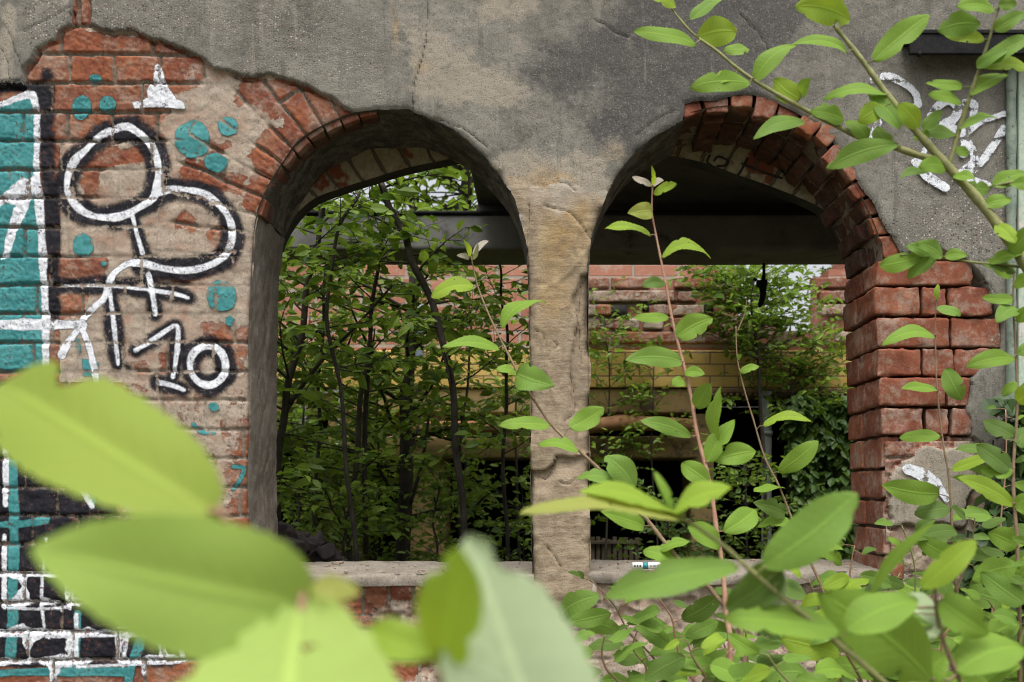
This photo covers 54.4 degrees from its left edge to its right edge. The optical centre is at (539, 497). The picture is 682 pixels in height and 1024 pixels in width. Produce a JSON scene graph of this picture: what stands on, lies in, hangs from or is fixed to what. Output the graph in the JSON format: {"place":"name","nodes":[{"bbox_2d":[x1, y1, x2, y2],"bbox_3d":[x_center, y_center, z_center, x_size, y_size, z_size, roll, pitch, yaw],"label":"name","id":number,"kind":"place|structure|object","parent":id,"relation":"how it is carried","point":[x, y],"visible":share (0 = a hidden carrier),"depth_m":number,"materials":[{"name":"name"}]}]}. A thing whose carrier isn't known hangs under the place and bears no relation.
{"place":"outdoors","nodes":[
{"label":"outdoors","id":0,"kind":"place"},
{"bbox_2d":[283,211,844,264],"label":"concrete beam","id":1,"kind":"structure","parent":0,"point":[765,237],"depth_m":4.00,"materials":[{"name":"grey concrete"}]},
{"bbox_2d":[753,263,767,306],"bbox_3d":[0.898,-0.867,4.057,0.059,0.176,0.048,0,0,0],"label":"broken bracket","id":2,"kind":"object","parent":1,"relation":"hanging from","point":[762,284],"visible":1,"depth_m":4.04,"materials":[{"name":"black metal"}]},
{"bbox_2d":[332,172,830,330],"label":"sky","id":3,"kind":"structure","parent":0,"point":[441,189],"materials":[{"name":"white"}]},
{"bbox_2d":[471,161,808,210],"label":"roof slab","id":4,"kind":"structure","parent":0,"point":[694,189],"depth_m":3.93,"materials":[{"name":"concrete"}]},
{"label":"ground","id":5,"kind":"structure","parent":0,"visible":0},
{"bbox_2d":[0,360,598,681],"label":"willow sprig","id":6,"kind":"object","parent":5,"relation":"on","point":[177,563],"visible":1,"depth_m":0.36,"materials":[{"name":"green plant"}]},
{"bbox_2d":[278,521,347,561],"bbox_3d":[-0.802,0.720,3.462,1.245,1.287,0.684,0,0,0],"label":"rubble heap","id":7,"kind":"object","parent":5,"relation":"on","point":[308,547],"visible":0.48,"depth_m":3.29,"materials":[{"name":"grey stone"}]},
{"bbox_2d":[280,404,367,558],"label":"bush","id":8,"kind":"object","parent":5,"relation":"on","point":[307,412],"visible":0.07,"depth_m":5.22,"materials":[{"name":"green plant"}]},
{"bbox_2d":[277,305,398,560],"bbox_3d":[-1.191,0.135,5.242,0.895,2.394,0.874,0,0,-14],"label":"bush","id":9,"kind":"object","parent":5,"relation":"on","point":[316,319],"visible":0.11,"depth_m":5.33,"materials":[{"name":"green plant"}]},
{"bbox_2d":[277,334,399,560],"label":"sapling","id":10,"kind":"object","parent":5,"relation":"on","point":[311,419],"visible":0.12,"depth_m":4.99,"materials":[{"name":"green plant"}]},
{"bbox_2d":[311,190,365,210],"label":"broadleaf tree","id":11,"kind":"object","parent":5,"relation":"on","point":[329,208],"depth_m":9.18,"materials":[{"name":"green plant"}]},
{"bbox_2d":[280,434,398,549],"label":"bush","id":12,"kind":"object","parent":5,"relation":"on","point":[307,511],"visible":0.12,"depth_m":5.22,"materials":[{"name":"green plant"}]},
{"bbox_2d":[281,479,399,556],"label":"sapling","id":13,"kind":"object","parent":5,"relation":"on","point":[357,497],"visible":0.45,"depth_m":3.79,"materials":[{"name":"green plant"}]},
{"bbox_2d":[277,200,446,559],"bbox_3d":[-0.904,0.001,4.408,1.019,2.658,0.856,0,0,0],"label":"sapling","id":14,"kind":"object","parent":5,"relation":"on","point":[380,434],"visible":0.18,"depth_m":4.38,"materials":[{"name":"green plant"}]},
{"bbox_2d":[276,175,451,521],"bbox_3d":[-0.973,-0.017,3.818,1.272,2.699,1.128,0,0,0],"label":"sapling","id":15,"kind":"object","parent":5,"relation":"on","point":[307,430],"visible":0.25,"depth_m":3.71,"materials":[{"name":"green plant"}]},
{"bbox_2d":[307,412,438,560],"bbox_3d":[-0.878,0.424,5.258,0.848,1.816,0.834,0,0,-31],"label":"bush","id":16,"kind":"object","parent":5,"relation":"on","point":[395,475],"visible":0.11,"depth_m":5.22,"materials":[{"name":"green plant"}]},
{"bbox_2d":[277,177,474,560],"bbox_3d":[-0.720,0.098,3.482,0.731,2.466,0.698,0,0,34],"label":"sapling","id":17,"kind":"object","parent":5,"relation":"on","point":[316,396],"visible":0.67,"depth_m":3.45,"materials":[{"name":"green plant"}]},
{"bbox_2d":[276,171,501,560],"bbox_3d":[-0.724,0.018,3.770,1.158,2.626,1.090,0,0,0],"label":"sapling","id":18,"kind":"object","parent":5,"relation":"on","point":[322,468],"visible":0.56,"depth_m":3.85,"materials":[{"name":"green plant"}]},
{"bbox_2d":[292,326,489,560],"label":"sapling","id":19,"kind":"object","parent":5,"relation":"on","point":[375,539],"visible":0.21,"depth_m":4.84,"materials":[{"name":"green plant"}]},
{"bbox_2d":[277,164,506,560],"bbox_3d":[-0.612,-0.126,4.725,1.183,2.927,1.365,0,0,43],"label":"sapling","id":20,"kind":"object","parent":5,"relation":"on","point":[405,477],"visible":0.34,"depth_m":4.60,"materials":[{"name":"green plant"}]},
{"bbox_2d":[329,165,477,210],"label":"broadleaf tree","id":21,"kind":"object","parent":5,"relation":"on","point":[453,186],"visible":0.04,"depth_m":8.46,"materials":[{"name":"green plant"}]},
{"bbox_2d":[329,168,530,545],"bbox_3d":[-0.348,0.004,3.574,0.779,2.653,0.785,0,0,0],"label":"sapling","id":22,"kind":"object","parent":5,"relation":"on","point":[436,331],"visible":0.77,"depth_m":3.59,"materials":[{"name":"green plant"}]},
{"bbox_2d":[387,433,529,561],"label":"sapling","id":23,"kind":"object","parent":5,"relation":"on","point":[438,515],"visible":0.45,"depth_m":4.19,"materials":[{"name":"green plant"}]},
{"bbox_2d":[396,269,531,560],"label":"sapling","id":24,"kind":"object","parent":5,"relation":"on","point":[526,408],"visible":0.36,"depth_m":4.89,"materials":[{"name":"green plant"}]},
{"bbox_2d":[381,258,635,561],"bbox_3d":[-0.154,0.026,4.428,1.197,2.608,1.122,0,0,0],"label":"sapling","id":25,"kind":"object","parent":5,"relation":"on","point":[506,511],"visible":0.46,"depth_m":4.37,"materials":[{"name":"green plant"}]},
{"bbox_2d":[0,0,1023,681],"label":"ruined wall","id":26,"kind":"structure","parent":5,"relation":"on","point":[174,174],"depth_m":2.61,"materials":[{"name":"concrete"}]},
{"bbox_2d":[308,559,863,573],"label":"mortar crumbs","id":27,"kind":"object","parent":26,"relation":"on","point":[342,562],"visible":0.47,"depth_m":2.77,"materials":[{"name":"grey concrete"}]},
{"bbox_2d":[632,562,659,568],"bbox_3d":[0.296,0.178,2.630,0.100,0.018,0.018,0,0,0],"label":"marker pen","id":28,"kind":"object","parent":26,"relation":"on","point":[646,565],"visible":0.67,"depth_m":2.62,"materials":[{"name":"white plastic"}]},
{"bbox_2d":[903,29,1023,56],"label":"iron beam","id":29,"kind":"structure","parent":26,"relation":"attached to","point":[930,42],"depth_m":2.53,"materials":[{"name":"black metal"}]},
{"bbox_2d":[1005,68,1023,621],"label":"wooden frame","id":30,"kind":"object","parent":26,"relation":"attached to","point":[1014,81],"visible":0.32,"depth_m":2.58,"materials":[{"name":"green paint"}]},
{"bbox_2d":[430,340,594,561],"bbox_3d":[-0.089,0.229,5.187,0.891,2.201,0.688,0,0,38],"label":"bush","id":31,"kind":"object","parent":5,"relation":"on","point":[498,505],"visible":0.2,"depth_m":5.20,"materials":[{"name":"green plant"}]},
{"bbox_2d":[276,264,857,561],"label":"ruined building","id":32,"kind":"structure","parent":5,"relation":"on","point":[710,361],"depth_m":5.60,"materials":[{"name":"red brick"}]},
{"bbox_2d":[305,390,340,446],"bbox_3d":[-1.217,-0.447,5.592,0.207,0.319,0.055,0,0,0],"label":"window frame","id":33,"kind":"structure","parent":32,"relation":"in","point":[336,391],"depth_m":5.57,"materials":[{"name":"paint"}]},
{"bbox_2d":[431,240,746,662],"bbox_3d":[0.069,0.428,1.688,0.569,1.804,0.138,0,0,24],"label":"willow shoot","id":34,"kind":"object","parent":5,"relation":"on","point":[620,468],"visible":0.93,"depth_m":1.70,"materials":[{"name":"green plant"}]},
{"bbox_2d":[575,627,647,681],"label":"willow shoot","id":35,"kind":"object","parent":5,"relation":"on","point":[616,637],"visible":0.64,"depth_m":1.66,"materials":[{"name":"green plant"}]},
{"bbox_2d":[559,570,699,681],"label":"willow shoot","id":36,"kind":"object","parent":5,"relation":"on","point":[577,610],"visible":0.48,"depth_m":1.95,"materials":[{"name":"green plant"}]},
{"bbox_2d":[588,276,671,559],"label":"sapling","id":37,"kind":"object","parent":5,"relation":"on","point":[599,337],"visible":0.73,"depth_m":5.45,"materials":[{"name":"green plant"}]},
{"bbox_2d":[588,624,692,681],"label":"willow shoot","id":38,"kind":"object","parent":5,"relation":"on","point":[631,659],"visible":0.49,"depth_m":1.86,"materials":[{"name":"green plant"}]},
{"bbox_2d":[605,335,691,545],"bbox_3d":[0.604,0.219,5.453,0.489,2.222,0.342,0,0,0],"label":"shrub","id":39,"kind":"object","parent":5,"relation":"on","point":[658,438],"visible":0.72,"depth_m":5.46,"materials":[{"name":"green plant"}]},
{"bbox_2d":[621,594,733,681],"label":"willow shoot","id":40,"kind":"object","parent":5,"relation":"on","point":[649,627],"visible":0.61,"depth_m":1.76,"materials":[{"name":"green plant"}]},
{"bbox_2d":[605,166,757,661],"bbox_3d":[0.226,0.387,1.660,0.263,1.887,0.149,0,0,32],"label":"willow shoot","id":41,"kind":"object","parent":5,"relation":"on","point":[742,519],"visible":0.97,"depth_m":1.63,"materials":[{"name":"green plant"}]},
{"bbox_2d":[619,471,757,559],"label":"shrub","id":42,"kind":"object","parent":5,"relation":"on","point":[685,529],"visible":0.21,"depth_m":4.98,"materials":[{"name":"green plant"}]},
{"bbox_2d":[644,633,775,681],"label":"willow shoot","id":43,"kind":"object","parent":5,"relation":"on","point":[670,664],"visible":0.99,"depth_m":1.41,"materials":[{"name":"green plant"}]},
{"bbox_2d":[674,644,760,681],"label":"willow shoot","id":44,"kind":"object","parent":5,"relation":"on","point":[703,661],"visible":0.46,"depth_m":1.43,"materials":[{"name":"green plant"}]},
{"bbox_2d":[520,471,917,681],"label":"willow branch","id":45,"kind":"object","parent":5,"relation":"on","point":[813,531],"visible":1,"depth_m":0.79,"materials":[{"name":"green plant"}]},
{"bbox_2d":[681,608,770,681],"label":"willow shoot","id":46,"kind":"object","parent":5,"relation":"on","point":[750,658],"visible":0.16,"depth_m":2.05,"materials":[{"name":"green plant"}]},
{"bbox_2d":[695,587,783,681],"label":"willow shoot","id":47,"kind":"object","parent":5,"relation":"on","point":[771,642],"visible":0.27,"depth_m":1.91,"materials":[{"name":"green plant"}]},
{"bbox_2d":[685,419,796,558],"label":"shrub","id":48,"kind":"object","parent":5,"relation":"on","point":[753,481],"visible":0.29,"depth_m":5.08,"materials":[{"name":"green plant"}]},
{"bbox_2d":[664,265,842,551],"bbox_3d":[1.128,-0.093,5.324,0.953,2.849,0.883,0,0,0],"label":"broadleaf tree","id":49,"kind":"object","parent":5,"relation":"on","point":[757,321],"visible":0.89,"depth_m":5.30,"materials":[{"name":"green plant"}]},
{"bbox_2d":[720,265,808,318],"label":"broadleaf tree","id":50,"kind":"object","parent":5,"relation":"on","point":[790,300],"visible":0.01,"depth_m":9.41,"materials":[{"name":"green plant"}]},
{"bbox_2d":[728,633,834,681],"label":"willow shoot","id":51,"kind":"object","parent":5,"relation":"on","point":[741,644],"visible":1,"depth_m":1.36,"materials":[{"name":"green plant"}]},
{"bbox_2d":[715,310,853,505],"bbox_3d":[1.436,0.140,5.409,0.912,2.323,0.734,0,0,-38],"label":"shrub","id":52,"kind":"object","parent":5,"relation":"on","point":[801,369],"visible":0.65,"depth_m":5.40,"materials":[{"name":"green plant"}]},
{"bbox_2d":[735,300,843,681],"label":"willow shoot","id":53,"kind":"object","parent":5,"relation":"on","point":[799,457],"visible":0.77,"depth_m":1.82,"materials":[{"name":"green plant"}]},
{"bbox_2d":[786,265,830,329],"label":"broadleaf tree","id":54,"kind":"object","parent":5,"relation":"on","point":[823,270],"depth_m":8.63,"materials":[{"name":"green plant"}]},
{"bbox_2d":[777,395,857,559],"bbox_3d":[1.629,0.364,5.388,0.851,1.876,0.319,0,0,0],"label":"ivy curtain","id":55,"kind":"object","parent":5,"relation":"on","point":[808,482],"visible":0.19,"depth_m":5.33,"materials":[{"name":"green plant"}]},
{"bbox_2d":[770,569,872,681],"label":"willow shoot","id":56,"kind":"object","parent":5,"relation":"on","point":[791,672],"visible":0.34,"depth_m":1.71,"materials":[{"name":"green plant"}]},
{"bbox_2d":[633,0,1023,278],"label":"willow branch","id":57,"kind":"object","parent":5,"relation":"on","point":[884,105],"visible":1,"depth_m":1.49,"materials":[{"name":"green plant"}]},
{"bbox_2d":[780,592,899,681],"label":"willow shoot","id":58,"kind":"object","parent":5,"relation":"on","point":[827,665],"visible":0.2,"depth_m":1.51,"materials":[{"name":"green plant"}]},
{"bbox_2d":[807,541,892,681],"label":"willow shoot","id":59,"kind":"object","parent":5,"relation":"on","point":[834,557],"visible":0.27,"depth_m":1.85,"materials":[{"name":"green plant"}]},
{"bbox_2d":[841,573,920,681],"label":"willow shoot","id":60,"kind":"object","parent":5,"relation":"on","point":[909,581],"visible":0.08,"depth_m":2.15,"materials":[{"name":"green plant"}]},
{"bbox_2d":[863,518,954,671],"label":"willow shoot","id":61,"kind":"object","parent":5,"relation":"on","point":[898,583],"visible":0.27,"depth_m":2.05,"materials":[{"name":"green plant"}]},
{"bbox_2d":[816,522,1023,681],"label":"willow branch","id":62,"kind":"object","parent":5,"relation":"on","point":[906,651],"visible":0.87,"depth_m":0.89,"materials":[{"name":"green plant"}]},
{"bbox_2d":[855,628,987,681],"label":"willow shoot","id":63,"kind":"object","parent":5,"relation":"on","point":[952,643],"visible":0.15,"depth_m":1.46,"materials":[{"name":"green plant"}]},
{"bbox_2d":[897,584,969,641],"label":"willow shoot","id":64,"kind":"object","parent":5,"relation":"on","point":[906,590],"visible":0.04,"depth_m":2.21,"materials":[{"name":"green plant"}]},
{"bbox_2d":[882,284,985,592],"bbox_3d":[0.718,0.466,1.805,0.219,1.728,0.108,0,0,0],"label":"willow shoot","id":65,"kind":"object","parent":5,"relation":"on","point":[923,495],"visible":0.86,"depth_m":1.81,"materials":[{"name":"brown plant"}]},
{"bbox_2d":[911,505,1010,681],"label":"willow shoot","id":66,"kind":"object","parent":5,"relation":"on","point":[932,548],"visible":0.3,"depth_m":1.75,"materials":[{"name":"green plant"}]},
{"bbox_2d":[938,588,1023,681],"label":"willow shoot","id":67,"kind":"object","parent":5,"relation":"on","point":[973,594],"visible":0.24,"depth_m":1.65,"materials":[{"name":"green plant"}]},
{"bbox_2d":[953,405,1023,677],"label":"willow shoot","id":68,"kind":"object","parent":5,"relation":"on","point":[980,514],"visible":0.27,"depth_m":2.26,"materials":[{"name":"green plant"}]},
{"bbox_2d":[956,394,1023,677],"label":"wall ivy","id":69,"kind":"object","parent":5,"relation":"on","point":[1008,404],"depth_m":2.51,"materials":[{"name":"green plant"}]},
{"bbox_2d":[958,258,1023,681],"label":"willow shoot","id":70,"kind":"object","parent":5,"relation":"on","point":[998,462],"visible":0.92,"depth_m":1.61,"materials":[{"name":"green plant"}]},
{"bbox_2d":[980,536,1023,681],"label":"willow shoot","id":71,"kind":"object","parent":5,"relation":"on","point":[1006,591],"visible":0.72,"depth_m":1.57,"materials":[{"name":"green plant"}]}
]}

